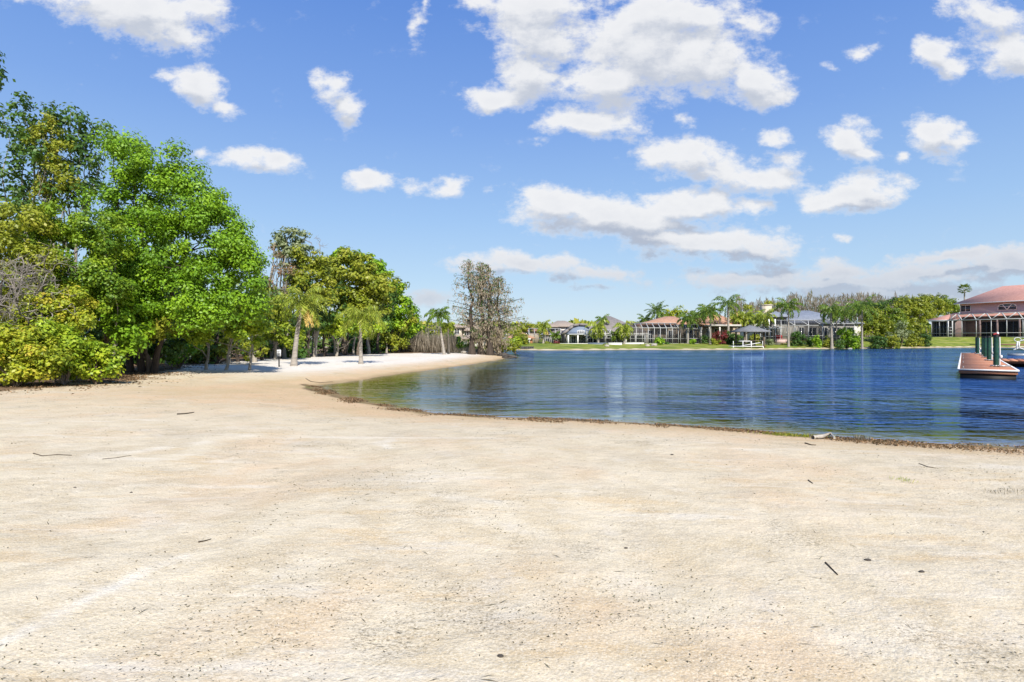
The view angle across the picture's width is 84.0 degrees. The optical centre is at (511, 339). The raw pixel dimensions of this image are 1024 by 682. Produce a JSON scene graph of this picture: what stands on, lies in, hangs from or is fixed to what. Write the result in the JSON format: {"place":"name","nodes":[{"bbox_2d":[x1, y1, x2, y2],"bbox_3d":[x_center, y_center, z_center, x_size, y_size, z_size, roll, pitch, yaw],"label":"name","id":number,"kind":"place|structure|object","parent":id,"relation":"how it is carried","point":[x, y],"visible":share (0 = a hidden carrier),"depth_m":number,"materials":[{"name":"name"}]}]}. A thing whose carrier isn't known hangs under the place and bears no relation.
{"place":"outdoors","nodes":[
{"label":"outdoors","id":0,"kind":"place"},
{"bbox_2d":[0,337,1023,681],"bbox_3d":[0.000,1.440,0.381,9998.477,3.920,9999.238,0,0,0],"label":"ground","id":1,"kind":"structure","parent":0,"point":[598,491],"depth_m":3.98,"materials":[{"name":"sand"}]},
{"bbox_2d":[0,52,15,90],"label":"overhanging tree","id":2,"kind":"object","parent":1,"relation":"on","point":[2,76],"visible":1,"depth_m":19.07,"materials":[{"name":"green plant"}]},
{"bbox_2d":[0,321,74,386],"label":"yellow green shrub","id":3,"kind":"object","parent":1,"relation":"on","point":[17,359],"visible":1,"depth_m":16.38,"materials":[{"name":"green plant"}]},
{"bbox_2d":[0,240,76,381],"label":"bare tangled tree","id":4,"kind":"object","parent":1,"relation":"on","point":[15,298],"visible":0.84,"depth_m":18.00,"materials":[{"name":"plant"}]},
{"bbox_2d":[0,197,90,321],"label":"olive tree","id":5,"kind":"object","parent":1,"relation":"on","point":[8,238],"visible":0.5,"depth_m":19.64,"materials":[{"name":"green plant"}]},
{"bbox_2d":[0,281,99,381],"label":"yellow green shrub","id":6,"kind":"object","parent":1,"relation":"on","point":[83,319],"visible":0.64,"depth_m":18.33,"materials":[{"name":"green plant"}]},
{"bbox_2d":[21,111,83,248],"bbox_3d":[-19.632,-4.245,24.323,2.458,11.500,1.519,0,0,16],"label":"feathery tree","id":7,"kind":"object","parent":1,"relation":"on","point":[60,179],"visible":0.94,"depth_m":24.20,"materials":[{"name":"green plant"}]},
{"bbox_2d":[0,192,104,340],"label":"tree","id":8,"kind":"object","parent":1,"relation":"on","point":[68,247],"visible":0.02,"depth_m":30.16,"materials":[{"name":"green plant"}]},
{"bbox_2d":[17,315,94,384],"bbox_3d":[-14.004,0.347,17.387,2.012,2.226,1.686,0,0,0],"label":"yellow green shrub","id":9,"kind":"object","parent":1,"relation":"on","point":[74,341],"visible":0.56,"depth_m":17.36,"materials":[{"name":"green plant"}]},
{"bbox_2d":[0,90,116,273],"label":"airy tree","id":10,"kind":"object","parent":1,"relation":"on","point":[34,153],"visible":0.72,"depth_m":24.82,"materials":[{"name":"green plant"}]},
{"bbox_2d":[7,197,141,376],"bbox_3d":[-16.339,-1.856,20.995,5.197,6.784,2.857,0,0,0],"label":"mixed tree","id":11,"kind":"object","parent":1,"relation":"on","point":[113,283],"visible":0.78,"depth_m":20.69,"materials":[{"name":"green plant"}]},
{"bbox_2d":[65,333,131,383],"bbox_3d":[-13.418,0.639,18.224,2.142,1.712,1.391,0,0,-11],"label":"bright green shrub","id":12,"kind":"object","parent":1,"relation":"on","point":[104,360],"visible":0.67,"depth_m":18.03,"materials":[{"name":"green plant"}]},
{"bbox_2d":[79,267,155,359],"bbox_3d":[-15.806,-0.640,22.087,3.715,4.304,2.486,0,0,0],"label":"tree","id":13,"kind":"object","parent":1,"relation":"on","point":[129,336],"visible":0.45,"depth_m":21.70,"materials":[{"name":"green plant"}]},
{"bbox_2d":[0,362,243,394],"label":"leaf litter","id":14,"kind":"object","parent":1,"relation":"on","point":[52,385],"visible":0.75,"depth_m":19.59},
{"bbox_2d":[101,314,178,372],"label":"rough trunk tree","id":15,"kind":"object","parent":1,"relation":"on","point":[159,331],"visible":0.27,"depth_m":23.57,"materials":[{"name":"green plant"}]},
{"bbox_2d":[116,337,187,370],"bbox_3d":[-16.378,0.439,25.479,3.533,2.045,2.112,0,0,0],"label":"shaded shrub","id":16,"kind":"object","parent":1,"relation":"on","point":[170,350],"visible":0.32,"depth_m":25.38,"materials":[{"name":"green plant"}]},
{"bbox_2d":[78,231,245,347],"bbox_3d":[-20.459,-2.266,34.070,10.863,7.537,7.760,0,0,0],"label":"tree","id":17,"kind":"object","parent":1,"relation":"on","point":[100,333],"visible":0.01,"depth_m":32.45,"materials":[{"name":"green plant"}]},
{"bbox_2d":[109,336,220,363],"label":"undergrowth","id":18,"kind":"object","parent":1,"relation":"on","point":[201,359],"visible":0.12,"depth_m":31.52,"materials":[{"name":"green plant"}]},
{"bbox_2d":[66,124,274,372],"bbox_3d":[-13.749,-3.587,23.279,7.918,10.324,4.150,0,0,0],"label":"broad bright tree","id":19,"kind":"object","parent":1,"relation":"on","point":[229,246],"visible":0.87,"depth_m":22.98,"materials":[{"name":"green plant"}]},
{"bbox_2d":[166,343,203,367],"bbox_3d":[-16.110,0.688,28.044,1.921,1.544,1.092,0,0,16],"label":"sapling clump","id":20,"kind":"object","parent":1,"relation":"on","point":[186,355],"visible":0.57,"depth_m":27.87,"materials":[{"name":"green plant"}]},
{"bbox_2d":[166,284,277,370],"bbox_3d":[-13.405,-0.464,25.982,5.443,4.108,2.352,0,0,0],"label":"branching tree","id":21,"kind":"object","parent":1,"relation":"on","point":[243,330],"visible":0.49,"depth_m":25.76,"materials":[{"name":"green plant"}]},
{"bbox_2d":[190,336,269,363],"bbox_3d":[-15.942,0.483,32.051,4.262,1.924,2.039,0,0,0],"label":"understorey shrub","id":22,"kind":"object","parent":1,"relation":"on","point":[223,350],"visible":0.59,"depth_m":31.78,"materials":[{"name":"green plant"}]},
{"bbox_2d":[190,332,310,357],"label":"undergrowth","id":23,"kind":"object","parent":1,"relation":"on","point":[302,353],"visible":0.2,"depth_m":41.11,"materials":[{"name":"green plant"}]},
{"bbox_2d":[247,276,277,361],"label":"understorey tree","id":24,"kind":"object","parent":1,"relation":"on","point":[254,359],"visible":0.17,"depth_m":34.31,"materials":[{"name":"green plant"}]},
{"bbox_2d":[259,284,280,359],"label":"understorey tree","id":25,"kind":"object","parent":1,"relation":"on","point":[274,303],"visible":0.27,"depth_m":36.17,"materials":[{"name":"green plant"}]},
{"bbox_2d":[250,291,307,358],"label":"yellow wood tree","id":26,"kind":"object","parent":1,"relation":"on","point":[281,337],"visible":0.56,"depth_m":37.74,"materials":[{"name":"green plant"}]},
{"bbox_2d":[264,243,302,357],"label":"tree","id":27,"kind":"object","parent":1,"relation":"on","point":[279,272],"visible":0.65,"depth_m":40.29,"materials":[{"name":"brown plant"}]},
{"bbox_2d":[268,289,304,357],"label":"understorey tree","id":28,"kind":"object","parent":1,"relation":"on","point":[284,354],"visible":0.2,"depth_m":39.93,"materials":[{"name":"green plant"}]},
{"bbox_2d":[270,226,314,355],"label":"grey green tree","id":29,"kind":"object","parent":1,"relation":"on","point":[281,242],"visible":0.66,"depth_m":41.81,"materials":[{"name":"green plant"}]},
{"bbox_2d":[273,286,327,365],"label":"sand palm","id":30,"kind":"object","parent":1,"relation":"on","point":[304,307],"visible":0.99,"depth_m":30.82,"materials":[{"name":"green plant"}]},
{"bbox_2d":[291,278,324,354],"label":"understorey tree","id":31,"kind":"object","parent":1,"relation":"on","point":[307,328],"visible":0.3,"depth_m":41.11,"materials":[{"name":"green plant"}]},
{"bbox_2d":[281,244,336,357],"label":"olive brown tree","id":32,"kind":"object","parent":1,"relation":"on","point":[323,269],"visible":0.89,"depth_m":40.69,"materials":[{"name":"green plant"}]},
{"bbox_2d":[298,279,331,356],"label":"understorey tree","id":33,"kind":"object","parent":1,"relation":"on","point":[316,340],"visible":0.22,"depth_m":43.43,"materials":[{"name":"green plant"}]},
{"bbox_2d":[266,304,381,345],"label":"tree","id":34,"kind":"object","parent":1,"relation":"on","point":[330,339],"visible":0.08,"depth_m":57.99,"materials":[{"name":"green plant"}]},
{"bbox_2d":[310,293,339,356],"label":"understorey tree","id":35,"kind":"object","parent":1,"relation":"on","point":[333,314],"visible":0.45,"depth_m":44.42,"materials":[{"name":"green plant"}]},
{"bbox_2d":[319,285,344,355],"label":"understorey tree","id":36,"kind":"object","parent":1,"relation":"on","point":[336,299],"visible":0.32,"depth_m":46.01,"materials":[{"name":"green plant"}]},
{"bbox_2d":[289,334,391,353],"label":"undergrowth","id":37,"kind":"object","parent":1,"relation":"on","point":[350,347],"visible":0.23,"depth_m":55.16,"materials":[{"name":"green plant"}]},
{"bbox_2d":[332,280,357,355],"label":"understorey tree","id":38,"kind":"object","parent":1,"relation":"on","point":[347,337],"visible":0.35,"depth_m":47.12,"materials":[{"name":"green plant"}]},
{"bbox_2d":[311,315,391,355],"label":"lime wood tree","id":39,"kind":"object","parent":1,"relation":"on","point":[337,331],"visible":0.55,"depth_m":44.62,"materials":[{"name":"green plant"}]},
{"bbox_2d":[310,245,396,354],"bbox_3d":[-13.613,-3.195,48.086,7.791,9.444,4.287,0,0,0],"label":"broad olive tree","id":40,"kind":"object","parent":1,"relation":"on","point":[367,285],"visible":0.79,"depth_m":47.38,"materials":[{"name":"green plant"}]},
{"bbox_2d":[334,305,386,363],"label":"sand palm","id":41,"kind":"object","parent":1,"relation":"on","point":[360,319],"visible":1,"depth_m":34.20,"materials":[{"name":"green plant"}]},
{"bbox_2d":[329,246,394,352],"bbox_3d":[-14.230,-3.641,54.144,6.405,10.256,3.204,0,0,0],"label":"dark topped tree","id":42,"kind":"object","parent":1,"relation":"on","point":[381,265],"visible":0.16,"depth_m":53.69,"materials":[{"name":"green plant"}]},
{"bbox_2d":[357,331,409,352],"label":"end olive tree","id":43,"kind":"object","parent":1,"relation":"on","point":[391,340],"visible":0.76,"depth_m":55.64,"materials":[{"name":"green plant"}]},
{"bbox_2d":[369,290,398,352],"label":"understorey tree","id":44,"kind":"object","parent":1,"relation":"on","point":[392,304],"visible":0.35,"depth_m":54.19,"materials":[{"name":"green plant"}]},
{"bbox_2d":[371,289,401,352],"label":"understorey tree","id":45,"kind":"object","parent":1,"relation":"on","point":[391,314],"visible":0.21,"depth_m":55.18,"materials":[{"name":"green plant"}]},
{"bbox_2d":[375,278,416,352],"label":"tree","id":46,"kind":"object","parent":1,"relation":"on","point":[406,302],"visible":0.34,"depth_m":56.51,"materials":[{"name":"green plant"}]},
{"bbox_2d":[388,277,418,352],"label":"understorey tree","id":47,"kind":"object","parent":1,"relation":"on","point":[398,281],"visible":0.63,"depth_m":56.64,"materials":[{"name":"green plant"}]},
{"bbox_2d":[393,305,425,351],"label":"tree","id":48,"kind":"object","parent":1,"relation":"on","point":[409,332],"visible":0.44,"depth_m":60.66,"materials":[{"name":"green plant"}]},
{"bbox_2d":[388,331,476,352],"bbox_3d":[-9.611,0.283,64.512,12.574,3.053,9.868,0,0,0],"label":"dead brush","id":49,"kind":"object","parent":1,"relation":"on","point":[423,343],"visible":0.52,"depth_m":60.56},
{"bbox_2d":[423,306,451,353],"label":"leaning palm","id":50,"kind":"object","parent":1,"relation":"on","point":[442,312],"visible":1,"depth_m":53.63,"materials":[{"name":"green plant"}]},
{"bbox_2d":[441,321,455,353],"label":"straight palm","id":51,"kind":"object","parent":1,"relation":"on","point":[445,327],"visible":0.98,"depth_m":54.47,"materials":[{"name":"green plant"}]},
{"bbox_2d":[451,324,486,346],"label":"house","id":52,"kind":"structure","parent":1,"relation":"on","point":[459,328],"depth_m":94.99,"materials":[{"name":"white paint"}]},
{"bbox_2d":[447,259,502,354],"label":"mossy cypress","id":53,"kind":"object","parent":1,"relation":"on","point":[472,341],"visible":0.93,"depth_m":57.73,"materials":[{"name":"grey plant"}]},
{"bbox_2d":[465,262,494,354],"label":"mossy cypress","id":54,"kind":"object","parent":1,"relation":"on","point":[480,343],"visible":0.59,"depth_m":58.31,"materials":[{"name":"grey plant"}]},
{"bbox_2d":[469,264,508,354],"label":"mossy cypress","id":55,"kind":"object","parent":1,"relation":"on","point":[489,291],"visible":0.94,"depth_m":57.81,"materials":[{"name":"grey plant"}]},
{"bbox_2d":[481,329,512,353],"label":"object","id":56,"kind":"object","parent":1,"relation":"on","point":[498,340],"visible":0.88,"depth_m":57.99,"materials":[{"name":"beige plant"}]},
{"bbox_2d":[466,275,528,352],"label":"mossy cypress","id":57,"kind":"object","parent":1,"relation":"on","point":[502,290],"visible":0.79,"depth_m":58.52,"materials":[{"name":"grey plant"}]},
{"bbox_2d":[484,341,522,352],"bbox_3d":[-1.077,0.951,59.498,4.393,1.697,2.034,0,0,0],"label":"bush","id":58,"kind":"object","parent":1,"relation":"on","point":[514,347],"visible":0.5,"depth_m":59.21,"materials":[{"name":"green plant"}]},
{"bbox_2d":[83,318,930,340],"bbox_3d":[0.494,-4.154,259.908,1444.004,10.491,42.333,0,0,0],"label":"tree line","id":59,"kind":"object","parent":1,"relation":"on","point":[577,321],"visible":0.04,"depth_m":246.26,"materials":[{"name":"green plant"}]},
{"bbox_2d":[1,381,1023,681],"bbox_3d":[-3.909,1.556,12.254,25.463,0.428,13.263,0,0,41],"label":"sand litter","id":60,"kind":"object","parent":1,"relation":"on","point":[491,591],"visible":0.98,"depth_m":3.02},
{"bbox_2d":[508,321,537,332],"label":"garden tree","id":61,"kind":"object","parent":1,"relation":"on","point":[523,327],"visible":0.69,"depth_m":124.40,"materials":[{"name":"green plant"}]},
{"bbox_2d":[533,319,551,342],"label":"shore palm","id":62,"kind":"object","parent":1,"relation":"on","point":[542,325],"visible":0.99,"depth_m":111.50,"materials":[{"name":"green plant"}]},
{"bbox_2d":[528,321,573,342],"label":"house","id":63,"kind":"structure","parent":1,"relation":"on","point":[558,326],"depth_m":123.48,"materials":[{"name":"white paint"}]},
{"bbox_2d":[584,319,608,342],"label":"shore palm","id":64,"kind":"object","parent":1,"relation":"on","point":[599,329],"visible":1,"depth_m":105.67,"materials":[{"name":"green plant"}]},
{"bbox_2d":[561,316,650,342],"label":"house","id":65,"kind":"structure","parent":1,"relation":"on","point":[576,333],"depth_m":112.96,"materials":[{"name":"white paint"}]},
{"bbox_2d":[612,320,634,343],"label":"shore palm","id":66,"kind":"object","parent":1,"relation":"on","point":[625,329],"visible":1,"depth_m":106.57,"materials":[{"name":"green plant"}]},
{"bbox_2d":[644,301,667,319],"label":"shore palm","id":67,"kind":"object","parent":1,"relation":"on","point":[658,309],"visible":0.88,"depth_m":133.49,"materials":[{"name":"green plant"}]},
{"bbox_2d":[296,385,1023,453],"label":"flotsam","id":68,"kind":"object","parent":1,"relation":"on","point":[876,441],"visible":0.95,"depth_m":11.00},
{"bbox_2d":[658,305,688,318],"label":"garden tree","id":69,"kind":"object","parent":1,"relation":"on","point":[674,312],"visible":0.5,"depth_m":139.38,"materials":[{"name":"green plant"}]},
{"bbox_2d":[623,315,741,343],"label":"house","id":70,"kind":"structure","parent":1,"relation":"on","point":[666,328],"depth_m":114.00,"materials":[{"name":"ceramic"}]},
{"bbox_2d":[676,310,699,343],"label":"shore palm","id":71,"kind":"object","parent":1,"relation":"on","point":[688,320],"visible":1,"depth_m":107.75,"materials":[{"name":"green plant"}]},
{"bbox_2d":[697,302,724,343],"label":"shore palm","id":72,"kind":"object","parent":1,"relation":"on","point":[712,311],"visible":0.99,"depth_m":106.76,"materials":[{"name":"green plant"}]},
{"bbox_2d":[715,330,727,344],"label":"shore shrub","id":73,"kind":"object","parent":1,"relation":"on","point":[722,336],"visible":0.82,"depth_m":106.73,"materials":[{"name":"red plant"}]},
{"bbox_2d":[710,294,745,335],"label":"shore palm","id":74,"kind":"object","parent":1,"relation":"on","point":[730,303],"visible":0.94,"depth_m":109.80,"materials":[{"name":"green plant"}]},
{"bbox_2d":[729,311,747,333],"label":"shore palm","id":75,"kind":"object","parent":1,"relation":"on","point":[736,319],"visible":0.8,"depth_m":113.45,"materials":[{"name":"green plant"}]},
{"bbox_2d":[736,308,758,342],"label":"shore palm","id":76,"kind":"object","parent":1,"relation":"on","point":[748,316],"visible":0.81,"depth_m":113.45,"materials":[{"name":"green plant"}]},
{"bbox_2d":[730,325,771,346],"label":"gazebo","id":77,"kind":"object","parent":1,"relation":"on","point":[750,328],"visible":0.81,"depth_m":102.44,"materials":[{"name":"grey wood"}]},
{"bbox_2d":[753,308,776,342],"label":"shore palm","id":78,"kind":"object","parent":1,"relation":"on","point":[765,316],"visible":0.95,"depth_m":111.53,"materials":[{"name":"green plant"}]},
{"bbox_2d":[737,430,835,437],"bbox_3d":[5.035,1.712,10.206,2.065,0.180,0.369,0,0,0],"label":"grass tuft","id":79,"kind":"object","parent":1,"relation":"on","point":[793,434],"visible":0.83,"depth_m":10.19,"materials":[{"name":"brown plant"}]},
{"bbox_2d":[773,297,803,346],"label":"shore palm","id":80,"kind":"object","parent":1,"relation":"on","point":[786,306],"visible":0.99,"depth_m":105.80,"materials":[{"name":"green plant"}]},
{"bbox_2d":[790,330,805,345],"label":"shore shrub","id":81,"kind":"object","parent":1,"relation":"on","point":[798,335],"visible":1,"depth_m":107.53,"materials":[{"name":"green plant"}]},
{"bbox_2d":[740,304,864,344],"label":"house","id":82,"kind":"structure","parent":1,"relation":"on","point":[809,324],"depth_m":118.91,"materials":[{"name":"white paint"}]},
{"bbox_2d":[729,290,921,336],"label":"cypress wood","id":83,"kind":"object","parent":1,"relation":"on","point":[814,302],"visible":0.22,"depth_m":191.68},
{"bbox_2d":[817,301,846,348],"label":"shore palm","id":84,"kind":"object","parent":1,"relation":"on","point":[828,309],"visible":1,"depth_m":105.84,"materials":[{"name":"green plant"}]},
{"bbox_2d":[836,327,856,347],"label":"shore shrub","id":85,"kind":"object","parent":1,"relation":"on","point":[847,333],"visible":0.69,"depth_m":108.56,"materials":[{"name":"green plant"}]},
{"bbox_2d":[847,335,863,348],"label":"shore shrub","id":86,"kind":"object","parent":1,"relation":"on","point":[855,339],"visible":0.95,"depth_m":106.74,"materials":[{"name":"green plant"}]},
{"bbox_2d":[843,294,881,348],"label":"shore palm","id":87,"kind":"object","parent":1,"relation":"on","point":[863,307],"visible":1,"depth_m":105.84,"materials":[{"name":"green plant"}]},
{"bbox_2d":[858,305,895,339],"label":"garden tree","id":88,"kind":"object","parent":1,"relation":"on","point":[878,329],"visible":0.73,"depth_m":119.18,"materials":[{"name":"green plant"}]},
{"bbox_2d":[868,335,888,347],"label":"shore shrub","id":89,"kind":"object","parent":1,"relation":"on","point":[876,342],"visible":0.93,"depth_m":109.60,"materials":[{"name":"green plant"}]},
{"bbox_2d":[867,295,905,332],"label":"garden tree","id":90,"kind":"object","parent":1,"relation":"on","point":[880,307],"visible":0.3,"depth_m":149.47,"materials":[{"name":"green plant"}]},
{"bbox_2d":[885,334,902,347],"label":"shore shrub","id":91,"kind":"object","parent":1,"relation":"on","point":[892,340],"visible":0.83,"depth_m":112.71,"materials":[{"name":"green plant"}]},
{"bbox_2d":[877,304,915,335],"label":"garden tree","id":92,"kind":"object","parent":1,"relation":"on","point":[894,314],"visible":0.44,"depth_m":123.26,"materials":[{"name":"green plant"}]},
{"bbox_2d":[885,320,913,342],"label":"garden tree","id":93,"kind":"object","parent":1,"relation":"on","point":[899,332],"visible":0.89,"depth_m":116.69,"materials":[{"name":"green plant"}]},
{"bbox_2d":[904,332,918,346],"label":"shore shrub","id":94,"kind":"object","parent":1,"relation":"on","point":[913,339],"visible":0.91,"depth_m":117.58,"materials":[{"name":"green plant"}]},
{"bbox_2d":[891,295,938,327],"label":"garden tree","id":95,"kind":"object","parent":1,"relation":"on","point":[913,308],"visible":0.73,"depth_m":128.99,"materials":[{"name":"green plant"}]},
{"bbox_2d":[906,322,927,337],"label":"garden tree","id":96,"kind":"object","parent":1,"relation":"on","point":[920,328],"visible":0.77,"depth_m":120.59,"materials":[{"name":"green plant"}]},
{"bbox_2d":[918,331,932,346],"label":"shore shrub","id":97,"kind":"object","parent":1,"relation":"on","point":[925,335],"visible":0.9,"depth_m":119.56,"materials":[{"name":"green plant"}]},
{"bbox_2d":[915,295,952,321],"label":"garden tree","id":98,"kind":"object","parent":1,"relation":"on","point":[939,308],"visible":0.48,"depth_m":170.68,"materials":[{"name":"green plant"}]},
{"bbox_2d":[933,295,959,313],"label":"garden tree","id":99,"kind":"object","parent":1,"relation":"on","point":[955,308],"visible":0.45,"depth_m":177.05,"materials":[{"name":"green plant"}]},
{"bbox_2d":[929,285,1023,337],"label":"house","id":100,"kind":"structure","parent":1,"relation":"on","point":[1000,310],"depth_m":142.05,"materials":[{"name":"pink tile"}]},
{"bbox_2d":[940,321,946,336],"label":"window","id":101,"kind":"structure","parent":100,"relation":"in","point":[943,324],"depth_m":147.14,"materials":[{"name":"black glass"}]},
{"bbox_2d":[0,0,1023,338],"label":"sky","id":102,"kind":"structure","parent":0,"point":[615,158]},
{"bbox_2d":[318,347,1023,447],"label":"water","id":103,"kind":"structure","parent":0,"point":[913,389],"depth_m":20.31,"materials":[{"name":"liquid"}]},
{"bbox_2d":[957,353,1019,379],"bbox_3d":[33.633,1.696,41.020,2.150,0.808,39.300,0,0,38],"label":"floating dock","id":104,"kind":"object","parent":103,"relation":"on","point":[973,365],"visible":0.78,"depth_m":26.25,"materials":[{"name":"brown paint"}]},
{"bbox_2d":[984,336,992,360],"bbox_3d":[30.598,1.400,36.251,0.454,3.200,0.772,0,0,-45],"label":"dock piling","id":105,"kind":"object","parent":103,"relation":"in","point":[989,348],"visible":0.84,"depth_m":36.30,"materials":[{"name":"green wood"}]},
{"bbox_2d":[990,335,1010,366],"bbox_3d":[24.381,1.400,28.414,0.454,3.200,0.772,0,0,-44],"label":"dock piling","id":106,"kind":"object","parent":103,"relation":"in","point":[997,356],"visible":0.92,"depth_m":28.44,"materials":[{"name":"green wood"}]},
{"bbox_2d":[1001,358,1023,366],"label":"side dock","id":107,"kind":"object","parent":103,"relation":"on","point":[1015,362],"visible":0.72,"depth_m":36.66,"materials":[{"name":"brown wood"}]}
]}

